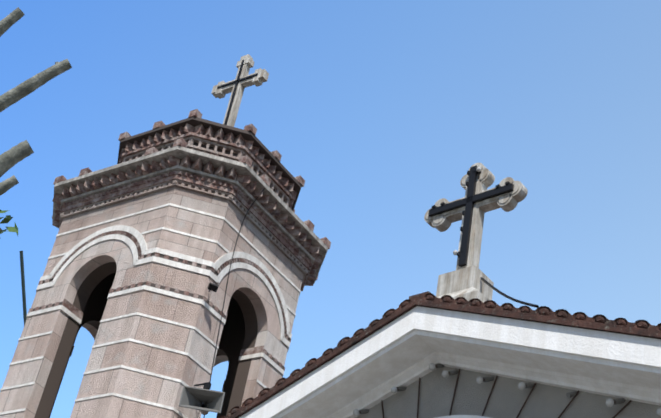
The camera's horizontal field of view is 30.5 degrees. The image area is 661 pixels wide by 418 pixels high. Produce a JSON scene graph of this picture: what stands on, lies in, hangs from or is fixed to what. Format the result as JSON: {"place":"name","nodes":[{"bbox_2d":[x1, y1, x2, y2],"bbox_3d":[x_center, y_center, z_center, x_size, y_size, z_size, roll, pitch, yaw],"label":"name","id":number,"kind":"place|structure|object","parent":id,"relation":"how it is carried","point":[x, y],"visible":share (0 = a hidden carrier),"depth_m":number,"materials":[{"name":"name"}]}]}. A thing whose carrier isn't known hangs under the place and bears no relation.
{"place":"outdoors","nodes":[
{"label":"outdoors","id":0,"kind":"place"},
{"bbox_2d":[0,109,330,417],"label":"bell tower","id":1,"kind":"structure","parent":0,"point":[148,225],"depth_m":21.15,"materials":[{"name":"beige stone"}]},
{"bbox_2d":[20,251,224,414],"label":"tower fittings","id":2,"kind":"object","parent":1,"relation":"attached to","point":[205,400],"visible":1,"depth_m":18.94,"materials":[{"name":"black metal"}]},
{"bbox_2d":[211,54,268,126],"bbox_3d":[-2.014,-2.081,25.056,1.360,2.890,0.320,-14,-43,31],"label":"cross","id":3,"kind":"object","parent":1,"relation":"on","point":[240,83],"visible":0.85,"depth_m":25.28,"materials":[{"name":"stone"}]},
{"bbox_2d":[203,188,538,417],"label":"cables","id":4,"kind":"object","parent":1,"relation":"attached to","point":[504,294],"visible":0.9,"depth_m":19.69,"materials":[{"name":"black rubber"}]},
{"bbox_2d":[0,0,660,417],"label":"sky","id":5,"kind":"structure","parent":0,"point":[382,108],"materials":[{"name":"blue"}]},
{"bbox_2d":[230,301,660,417],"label":"gable","id":6,"kind":"structure","parent":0,"point":[416,361],"depth_m":9.47,"materials":[{"name":"paint"}]},
{"bbox_2d":[217,291,660,417],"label":"roof tiles","id":7,"kind":"object","parent":6,"relation":"on","point":[549,313],"visible":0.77,"depth_m":9.47,"materials":[{"name":"tile"}]},
{"bbox_2d":[424,163,527,302],"bbox_3d":[1.254,0.304,10.869,1.061,1.779,0.460,-19,-45,35],"label":"cross","id":8,"kind":"object","parent":7,"relation":"on","point":[475,204],"visible":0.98,"depth_m":10.87,"materials":[{"name":"stone"}]},
{"label":"ground","id":9,"kind":"structure","parent":0,"visible":0},
{"bbox_2d":[0,7,71,235],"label":"tree","id":10,"kind":"object","parent":9,"relation":"on","point":[14,155],"visible":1,"depth_m":6.61,"materials":[{"name":"grey plant"}]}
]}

